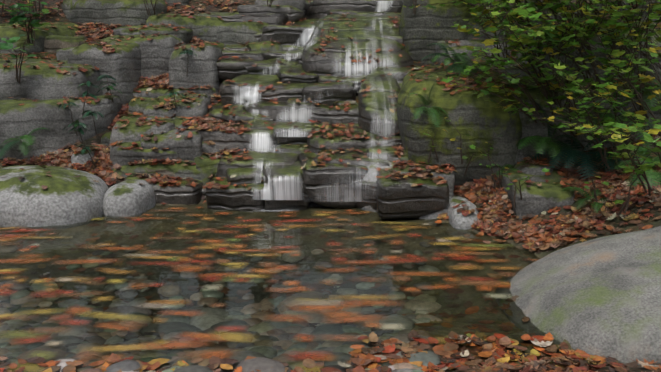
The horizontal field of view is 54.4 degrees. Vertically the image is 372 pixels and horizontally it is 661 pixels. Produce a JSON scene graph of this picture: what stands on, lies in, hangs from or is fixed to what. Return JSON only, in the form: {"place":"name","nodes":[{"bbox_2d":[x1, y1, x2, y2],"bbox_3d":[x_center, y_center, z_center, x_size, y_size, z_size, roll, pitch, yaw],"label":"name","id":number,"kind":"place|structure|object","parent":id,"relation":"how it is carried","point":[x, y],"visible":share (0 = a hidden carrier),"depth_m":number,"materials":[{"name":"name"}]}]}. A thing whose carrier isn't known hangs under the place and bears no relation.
{"place":"outdoors","nodes":[
{"label":"outdoors","id":0,"kind":"place"},
{"bbox_2d":[145,166,174,177],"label":"rock","id":1,"kind":"object","parent":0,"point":[168,171],"visible":0.08,"depth_m":6.25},
{"bbox_2d":[0,203,628,371],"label":"pool water","id":2,"kind":"structure","parent":0,"point":[463,308],"depth_m":4.08,"materials":[{"name":"liquid"}]},
{"bbox_2d":[125,175,160,199],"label":"rock","id":3,"kind":"object","parent":2,"relation":"on","point":[130,177],"visible":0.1,"depth_m":6.17,"materials":[{"name":"stone"}]},
{"bbox_2d":[0,207,517,371],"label":"floating leaves","id":4,"kind":"object","parent":2,"relation":"on","point":[317,306],"visible":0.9,"depth_m":4.12,"materials":[{"name":"orange plant"}]},
{"bbox_2d":[0,220,617,371],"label":"fallen leaves","id":5,"kind":"object","parent":2,"relation":"on","point":[371,358],"visible":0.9,"depth_m":3.16,"materials":[{"name":"orange plant"}]},
{"bbox_2d":[361,155,394,211],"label":"rock","id":6,"kind":"object","parent":2,"relation":"in","point":[372,169],"visible":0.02,"depth_m":5.89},
{"bbox_2d":[0,0,660,371],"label":"terrain","id":7,"kind":"structure","parent":0,"point":[209,8],"depth_m":5.76,"materials":[{"name":"brown soil"}]},
{"bbox_2d":[0,22,79,53],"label":"rock","id":8,"kind":"object","parent":7,"relation":"on","point":[8,33],"visible":0.19,"depth_m":8.07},
{"bbox_2d":[0,53,102,99],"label":"rock","id":9,"kind":"object","parent":7,"relation":"on","point":[44,81],"visible":0.25,"depth_m":6.87,"materials":[{"name":"stone"}]},
{"bbox_2d":[44,35,86,52],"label":"rock","id":10,"kind":"object","parent":9,"relation":"on","point":[54,43],"visible":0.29,"depth_m":8.05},
{"bbox_2d":[0,165,108,226],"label":"rock","id":11,"kind":"object","parent":7,"relation":"on","point":[65,197],"visible":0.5,"depth_m":5.50,"materials":[{"name":"stone"}]},
{"bbox_2d":[0,95,121,159],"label":"rock","id":12,"kind":"object","parent":7,"relation":"on","point":[26,118],"visible":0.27,"depth_m":6.46,"materials":[{"name":"stone"}]},
{"bbox_2d":[56,47,74,60],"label":"rock","id":13,"kind":"object","parent":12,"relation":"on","point":[62,54],"visible":0.06,"depth_m":7.64,"materials":[{"name":"stone"}]},
{"bbox_2d":[71,149,94,163],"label":"rock","id":14,"kind":"object","parent":7,"relation":"on","point":[83,158],"visible":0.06,"depth_m":6.36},
{"bbox_2d":[100,131,111,145],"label":"rock","id":15,"kind":"object","parent":7,"relation":"on","point":[105,138],"visible":0.08,"depth_m":6.64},
{"bbox_2d":[67,35,146,103],"bbox_3d":[-2.663,-1.307,8.043,0.796,1.135,1.464,0,13,1],"label":"rock","id":16,"kind":"object","parent":7,"relation":"on","point":[122,66],"visible":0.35,"depth_m":7.38,"materials":[{"name":"stone"}]},
{"bbox_2d":[62,0,166,26],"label":"rock","id":17,"kind":"object","parent":7,"relation":"on","point":[122,13],"visible":0.33,"depth_m":9.04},
{"bbox_2d":[58,49,196,153],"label":"plant whorl leaves","id":18,"kind":"object","parent":7,"relation":"on","point":[89,112],"visible":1,"depth_m":6.45,"materials":[{"name":"green plant"}]},
{"bbox_2d":[114,141,140,148],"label":"rock","id":19,"kind":"object","parent":7,"relation":"on","point":[125,144],"visible":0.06,"depth_m":6.41,"materials":[{"name":"stone"}]},
{"bbox_2d":[103,180,155,216],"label":"rock","id":20,"kind":"object","parent":7,"relation":"on","point":[128,198],"visible":0.56,"depth_m":5.77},
{"bbox_2d":[120,29,139,34],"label":"rock","id":21,"kind":"object","parent":7,"relation":"on","point":[127,32],"visible":0.06,"depth_m":8.61,"materials":[{"name":"stone"}]},
{"bbox_2d":[109,144,177,165],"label":"rock","id":22,"kind":"object","parent":7,"relation":"on","point":[121,157],"visible":0.19,"depth_m":6.30,"materials":[{"name":"stone"}]},
{"bbox_2d":[128,97,165,112],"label":"rock","id":23,"kind":"object","parent":7,"relation":"on","point":[138,104],"visible":0.21,"depth_m":7.14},
{"bbox_2d":[133,35,188,77],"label":"rock","id":24,"kind":"object","parent":7,"relation":"on","point":[156,52],"visible":0.31,"depth_m":7.93,"materials":[{"name":"stone"}]},
{"bbox_2d":[111,160,216,185],"bbox_3d":[-1.738,-0.120,6.983,1.766,0.677,1.503,0,13,1],"label":"rock","id":25,"kind":"object","parent":7,"relation":"on","point":[181,170],"depth_m":6.28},
{"bbox_2d":[110,113,174,146],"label":"rock","id":26,"kind":"object","parent":25,"relation":"on","point":[130,131],"visible":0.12,"depth_m":6.50,"materials":[{"name":"stone"}]},
{"bbox_2d":[172,113,215,128],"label":"rock","id":27,"kind":"object","parent":25,"relation":"on","point":[178,122],"visible":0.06,"depth_m":6.79,"materials":[{"name":"stone"}]},
{"bbox_2d":[139,27,192,42],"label":"rock","id":28,"kind":"object","parent":7,"relation":"on","point":[185,35],"visible":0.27,"depth_m":8.53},
{"bbox_2d":[113,25,176,34],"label":"rock","id":29,"kind":"object","parent":28,"relation":"on","point":[117,31],"visible":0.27,"depth_m":8.75,"materials":[{"name":"stone"}]},
{"bbox_2d":[141,128,201,160],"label":"rock","id":30,"kind":"object","parent":7,"relation":"on","point":[188,149],"visible":0.33,"depth_m":6.34,"materials":[{"name":"stone"}]},
{"bbox_2d":[133,87,217,97],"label":"rock","id":31,"kind":"object","parent":7,"relation":"on","point":[154,93],"visible":0.02,"depth_m":7.68,"materials":[{"name":"stone"}]},
{"bbox_2d":[153,179,202,204],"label":"rock","id":32,"kind":"object","parent":7,"relation":"on","point":[183,193],"visible":0.23,"depth_m":6.08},
{"bbox_2d":[166,0,189,4],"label":"rock","id":33,"kind":"object","parent":7,"relation":"on","point":[184,2],"visible":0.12,"depth_m":9.82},
{"bbox_2d":[145,14,224,41],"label":"rock","id":34,"kind":"object","parent":7,"relation":"on","point":[204,28],"visible":0.27,"depth_m":8.91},
{"bbox_2d":[169,42,225,89],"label":"rock","id":35,"kind":"object","parent":7,"relation":"on","point":[201,66],"visible":0.52,"depth_m":7.72,"materials":[{"name":"stone"}]},
{"bbox_2d":[194,154,220,178],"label":"rock","id":36,"kind":"object","parent":7,"relation":"on","point":[206,166],"visible":0.08,"depth_m":6.28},
{"bbox_2d":[202,141,216,153],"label":"rock","id":37,"kind":"object","parent":7,"relation":"on","point":[207,148],"visible":0.04,"depth_m":6.47,"materials":[{"name":"stone"}]},
{"bbox_2d":[197,12,241,22],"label":"rock","id":38,"kind":"object","parent":7,"relation":"on","point":[226,17],"visible":0.23,"depth_m":9.11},
{"bbox_2d":[208,102,243,120],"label":"rock","id":39,"kind":"object","parent":7,"relation":"on","point":[214,111],"visible":0.02,"depth_m":7.21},
{"bbox_2d":[189,121,276,154],"bbox_3d":[-0.987,-0.469,6.872,0.933,0.413,0.914,0,13,1],"label":"rock","id":40,"kind":"object","parent":7,"relation":"on","point":[222,140],"visible":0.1,"depth_m":6.49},
{"bbox_2d":[232,24,322,199],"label":"water cascade","id":41,"kind":"object","parent":40,"relation":"on","point":[283,190],"visible":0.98,"depth_m":6.41,"materials":[{"name":"white"}]},
{"bbox_2d":[206,176,264,209],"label":"rock","id":42,"kind":"object","parent":7,"relation":"on","point":[235,197],"visible":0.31,"depth_m":5.91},
{"bbox_2d":[221,109,254,123],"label":"rock","id":43,"kind":"object","parent":7,"relation":"on","point":[238,117],"visible":0.1,"depth_m":6.91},
{"bbox_2d":[243,110,272,120],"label":"rock","id":44,"kind":"object","parent":43,"relation":"on","point":[258,116],"visible":0.06,"depth_m":6.93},
{"bbox_2d":[217,22,268,44],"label":"rock","id":45,"kind":"object","parent":7,"relation":"on","point":[231,33],"visible":0.15,"depth_m":8.78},
{"bbox_2d":[226,168,260,184],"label":"rock","id":46,"kind":"object","parent":7,"relation":"on","point":[244,175],"visible":0.21,"depth_m":5.98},
{"bbox_2d":[222,50,265,59],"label":"rock","id":47,"kind":"object","parent":7,"relation":"on","point":[255,55],"visible":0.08,"depth_m":8.16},
{"bbox_2d":[224,44,250,50],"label":"rock","id":48,"kind":"object","parent":47,"relation":"on","point":[237,47],"visible":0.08,"depth_m":8.33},
{"bbox_2d":[56,350,441,371],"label":"pool pebbles","id":49,"kind":"object","parent":7,"relation":"on","point":[263,364],"visible":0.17,"depth_m":3.05,"materials":[{"name":"stone"}]},
{"bbox_2d":[216,59,289,81],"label":"rock","id":50,"kind":"object","parent":7,"relation":"on","point":[230,69],"visible":0.23,"depth_m":7.87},
{"bbox_2d":[231,74,279,83],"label":"rock","id":51,"kind":"object","parent":7,"relation":"on","point":[271,79],"visible":0.1,"depth_m":7.75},
{"bbox_2d":[216,150,299,177],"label":"rock","id":52,"kind":"object","parent":7,"relation":"on","point":[288,158],"visible":0.12,"depth_m":6.22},
{"bbox_2d":[220,79,300,104],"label":"rock","id":53,"kind":"object","parent":7,"relation":"on","point":[226,94],"visible":0.06,"depth_m":7.38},
{"bbox_2d":[246,65,276,74],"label":"rock","id":54,"kind":"object","parent":7,"relation":"on","point":[251,70],"visible":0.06,"depth_m":7.88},
{"bbox_2d":[237,13,287,24],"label":"rock","id":55,"kind":"object","parent":7,"relation":"on","point":[275,19],"visible":0.12,"depth_m":9.04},
{"bbox_2d":[244,41,282,51],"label":"rock","id":56,"kind":"object","parent":7,"relation":"on","point":[274,47],"visible":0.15,"depth_m":8.36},
{"bbox_2d":[237,5,304,21],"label":"rock","id":57,"kind":"object","parent":7,"relation":"on","point":[294,14],"visible":0.46,"depth_m":9.19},
{"bbox_2d":[246,86,302,102],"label":"rock","id":58,"kind":"object","parent":7,"relation":"on","point":[282,94],"visible":0.12,"depth_m":7.29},
{"bbox_2d":[246,119,304,144],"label":"rock","id":59,"kind":"object","parent":7,"relation":"on","point":[261,124],"visible":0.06,"depth_m":6.65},
{"bbox_2d":[259,50,302,59],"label":"rock","id":60,"kind":"object","parent":7,"relation":"on","point":[270,55],"visible":0.04,"depth_m":8.21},
{"bbox_2d":[255,0,309,19],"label":"rock","id":61,"kind":"object","parent":7,"relation":"on","point":[303,5],"visible":0.19,"depth_m":9.52,"materials":[{"name":"stone"}]},
{"bbox_2d":[263,161,309,210],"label":"rock","id":62,"kind":"object","parent":7,"relation":"on","point":[294,170],"visible":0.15,"depth_m":5.89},
{"bbox_2d":[260,25,314,45],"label":"rock","id":63,"kind":"object","parent":7,"relation":"on","point":[285,35],"visible":0.42,"depth_m":8.56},
{"bbox_2d":[268,144,307,152],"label":"rock","id":64,"kind":"object","parent":7,"relation":"on","point":[285,147],"visible":0.02,"depth_m":6.49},
{"bbox_2d":[282,45,303,50],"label":"rock","id":65,"kind":"object","parent":7,"relation":"on","point":[286,47],"visible":0.02,"depth_m":8.49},
{"bbox_2d":[285,51,302,63],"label":"rock","id":66,"kind":"object","parent":7,"relation":"on","point":[299,58],"depth_m":8.21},
{"bbox_2d":[277,64,317,82],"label":"rock","id":67,"kind":"object","parent":7,"relation":"on","point":[287,76],"visible":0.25,"depth_m":7.65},
{"bbox_2d":[289,144,307,153],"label":"rock","id":68,"kind":"object","parent":7,"relation":"on","point":[297,150],"visible":0.04,"depth_m":6.48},
{"bbox_2d":[284,19,319,46],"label":"rock","id":69,"kind":"object","parent":7,"relation":"on","point":[305,23],"depth_m":9.12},
{"bbox_2d":[302,81,355,105],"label":"rock","id":70,"kind":"object","parent":7,"relation":"on","point":[314,90],"visible":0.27,"depth_m":7.16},
{"bbox_2d":[331,1,398,91],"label":"water cascade","id":71,"kind":"object","parent":70,"relation":"on","point":[382,4],"visible":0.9,"depth_m":7.62,"materials":[{"name":"white"}]},
{"bbox_2d":[318,76,340,82],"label":"rock","id":72,"kind":"object","parent":7,"relation":"on","point":[321,79],"visible":0.12,"depth_m":7.62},
{"bbox_2d":[0,0,660,215],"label":"shrub","id":73,"kind":"object","parent":7,"relation":"on","point":[531,9],"depth_m":5.35,"materials":[{"name":"plant"}]},
{"bbox_2d":[0,0,660,371],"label":"fallen leaves","id":74,"kind":"object","parent":7,"relation":"on","point":[533,235],"visible":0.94,"depth_m":5.81,"materials":[{"name":"brown plant"}]},
{"bbox_2d":[0,21,660,212],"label":"fern fronds","id":75,"kind":"object","parent":7,"relation":"on","point":[555,157],"visible":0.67,"depth_m":5.60,"materials":[{"name":"green plant"}]},
{"bbox_2d":[299,152,367,207],"bbox_3d":[0.020,-0.070,6.238,0.749,0.458,0.773,0,13,1],"label":"rock","id":76,"kind":"object","parent":7,"relation":"on","point":[316,178],"visible":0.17,"depth_m":5.89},
{"bbox_2d":[308,105,358,123],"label":"rock","id":77,"kind":"object","parent":7,"relation":"on","point":[333,115],"visible":0.17,"depth_m":6.83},
{"bbox_2d":[307,123,380,153],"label":"rock","id":78,"kind":"object","parent":7,"relation":"on","point":[336,142],"visible":0.19,"depth_m":6.33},
{"bbox_2d":[327,10,362,15],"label":"rock","id":79,"kind":"object","parent":7,"relation":"on","point":[342,12],"visible":0.23,"depth_m":9.04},
{"bbox_2d":[333,101,357,105],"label":"rock","id":80,"kind":"object","parent":7,"relation":"on","point":[339,103],"visible":0.1,"depth_m":7.09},
{"bbox_2d":[336,77,364,95],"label":"rock","id":81,"kind":"object","parent":7,"relation":"on","point":[352,80],"visible":0.02,"depth_m":7.45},
{"bbox_2d":[313,149,389,166],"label":"rock","id":82,"kind":"object","parent":7,"relation":"on","point":[346,156],"visible":0.04,"depth_m":6.02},
{"bbox_2d":[306,92,396,201],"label":"water cascade","id":83,"kind":"object","parent":7,"relation":"on","point":[384,129],"visible":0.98,"depth_m":5.90,"materials":[{"name":"white"}]},
{"bbox_2d":[307,0,403,18],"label":"rock","id":84,"kind":"object","parent":7,"relation":"on","point":[318,9],"visible":0.25,"depth_m":9.34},
{"bbox_2d":[302,14,413,76],"bbox_3d":[0.434,-1.462,8.579,1.558,1.659,1.958,0,13,1],"label":"rock","id":85,"kind":"object","parent":7,"relation":"on","point":[319,64],"visible":0.25,"depth_m":7.95,"materials":[{"name":"stone"}]},
{"bbox_2d":[352,180,376,209],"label":"rock","id":86,"kind":"object","parent":7,"relation":"on","point":[370,200],"visible":0.04,"depth_m":5.85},
{"bbox_2d":[356,12,400,16],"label":"rock","id":87,"kind":"object","parent":7,"relation":"on","point":[368,15],"visible":0.06,"depth_m":9.01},
{"bbox_2d":[358,73,400,136],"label":"rock","id":88,"kind":"object","parent":7,"relation":"on","point":[380,100],"visible":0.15,"depth_m":6.62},
{"bbox_2d":[367,146,408,162],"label":"rock","id":89,"kind":"object","parent":7,"relation":"on","point":[389,152],"visible":0.02,"depth_m":6.06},
{"bbox_2d":[378,136,402,146],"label":"rock","id":90,"kind":"object","parent":7,"relation":"on","point":[397,141],"depth_m":6.30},
{"bbox_2d":[370,67,413,82],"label":"rock","id":91,"kind":"object","parent":7,"relation":"on","point":[400,72],"visible":0.04,"depth_m":7.44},
{"bbox_2d":[379,35,404,46],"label":"rock","id":92,"kind":"object","parent":7,"relation":"on","point":[398,38],"visible":0.02,"depth_m":8.19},
{"bbox_2d":[376,168,448,218],"bbox_3d":[0.718,0.061,5.808,0.633,0.383,0.696,0,13,1],"label":"rock","id":93,"kind":"object","parent":7,"relation":"on","point":[402,198],"visible":0.77,"depth_m":5.52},
{"bbox_2d":[394,162,454,197],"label":"rock","id":94,"kind":"object","parent":7,"relation":"on","point":[450,177],"visible":0.17,"depth_m":5.72,"materials":[{"name":"stone"}]},
{"bbox_2d":[399,0,470,66],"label":"rock","id":95,"kind":"object","parent":7,"relation":"on","point":[421,29],"visible":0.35,"depth_m":7.92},
{"bbox_2d":[418,193,453,218],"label":"rock","id":96,"kind":"object","parent":7,"relation":"on","point":[432,216],"visible":0.02,"depth_m":5.61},
{"bbox_2d":[434,46,474,64],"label":"rock","id":97,"kind":"object","parent":7,"relation":"on","point":[458,49],"visible":0.08,"depth_m":7.66,"materials":[{"name":"stone"}]},
{"bbox_2d":[397,65,521,185],"bbox_3d":[1.251,-0.603,6.725,1.192,1.273,1.962,0,13,1],"label":"rock","id":98,"kind":"object","parent":7,"relation":"on","point":[471,114],"visible":0.52,"depth_m":5.81,"materials":[{"name":"stone"}]},
{"bbox_2d":[447,195,480,228],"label":"rock","id":99,"kind":"object","parent":7,"relation":"on","point":[458,220],"visible":0.23,"depth_m":5.41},
{"bbox_2d":[435,39,510,60],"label":"rock","id":100,"kind":"object","parent":7,"relation":"on","point":[476,43],"visible":0.23,"depth_m":7.75,"materials":[{"name":"stone"}]},
{"bbox_2d":[467,16,520,47],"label":"rock","id":101,"kind":"object","parent":7,"relation":"on","point":[470,36],"visible":0.04,"depth_m":7.98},
{"bbox_2d":[482,61,534,79],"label":"rock","id":102,"kind":"object","parent":7,"relation":"on","point":[509,69],"visible":0.04,"depth_m":6.89,"materials":[{"name":"stone"}]},
{"bbox_2d":[515,137,524,164],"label":"rock","id":103,"kind":"object","parent":7,"relation":"on","point":[520,155],"visible":0.08,"depth_m":5.87,"materials":[{"name":"stone"}]},
{"bbox_2d":[447,231,617,369],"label":"fallen leaves","id":104,"kind":"object","parent":7,"relation":"on","point":[514,299],"visible":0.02,"depth_m":3.25,"materials":[{"name":"plant"}]},
{"bbox_2d":[514,160,553,174],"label":"rock","id":105,"kind":"object","parent":7,"relation":"on","point":[533,169],"visible":0.12,"depth_m":5.63,"materials":[{"name":"stone"}]},
{"bbox_2d":[501,169,574,218],"bbox_3d":[1.798,0.179,5.685,0.588,0.630,1.020,0,13,1],"label":"rock","id":106,"kind":"object","parent":7,"relation":"on","point":[537,199],"visible":0.31,"depth_m":5.22,"materials":[{"name":"stone"}]},
{"bbox_2d":[507,75,660,159],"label":"rock","id":107,"kind":"object","parent":7,"relation":"on","point":[530,127],"visible":0.17,"depth_m":5.81,"materials":[{"name":"stone"}]},
{"bbox_2d":[510,226,660,367],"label":"rock","id":108,"kind":"object","parent":7,"relation":"on","point":[601,296],"visible":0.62,"depth_m":3.54,"materials":[{"name":"stone"}]},
{"bbox_2d":[516,20,660,81],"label":"rock","id":109,"kind":"object","parent":7,"relation":"on","point":[595,38],"visible":0.1,"depth_m":6.33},
{"bbox_2d":[594,0,628,14],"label":"rock","id":110,"kind":"object","parent":7,"relation":"on","point":[600,5],"visible":0.08,"depth_m":7.98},
{"bbox_2d":[635,0,660,23],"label":"rock","id":111,"kind":"object","parent":7,"relation":"on","point":[644,13],"visible":0.1,"depth_m":7.60,"materials":[{"name":"stone"}]},
{"bbox_2d":[643,51,660,80],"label":"rock","id":112,"kind":"object","parent":7,"relation":"on","point":[658,70],"visible":0.1,"depth_m":6.21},
{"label":"rock","id":113,"kind":"object","parent":7,"relation":"on","visible":0},
{"bbox_2d":[244,101,328,122],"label":"rock","id":114,"kind":"object","parent":113,"relation":"on","point":[273,110],"visible":0.02,"depth_m":6.92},
{"bbox_2d":[274,91,342,136],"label":"water cascade","id":115,"kind":"object","parent":114,"relation":"on","point":[293,114],"visible":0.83,"depth_m":6.84,"materials":[{"name":"white"}]},
{"bbox_2d":[286,98,319,106],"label":"rock","id":116,"kind":"object","parent":113,"relation":"on","point":[292,102],"visible":0.06,"depth_m":7.03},
{"bbox_2d":[286,123,333,143],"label":"rock","id":117,"kind":"object","parent":113,"relation":"on","point":[300,139],"visible":0.06,"depth_m":6.62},
{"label":"rock","id":118,"kind":"object","parent":7,"relation":"on","visible":0},
{"bbox_2d":[143,94,210,117],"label":"rock","id":119,"kind":"object","parent":118,"relation":"on","point":[192,110],"visible":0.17,"depth_m":7.03,"materials":[{"name":"stone"}]},
{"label":"rock","id":120,"kind":"object","parent":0,"visible":0},
{"bbox_2d":[533,1,571,27],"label":"rock","id":121,"kind":"object","parent":120,"relation":"on","point":[545,11],"visible":0.06,"depth_m":8.15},
{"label":"rock","id":122,"kind":"object","parent":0,"visible":0},
{"bbox_2d":[277,61,298,68],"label":"rock","id":123,"kind":"object","parent":122,"relation":"on","point":[293,63],"visible":0.04,"depth_m":7.99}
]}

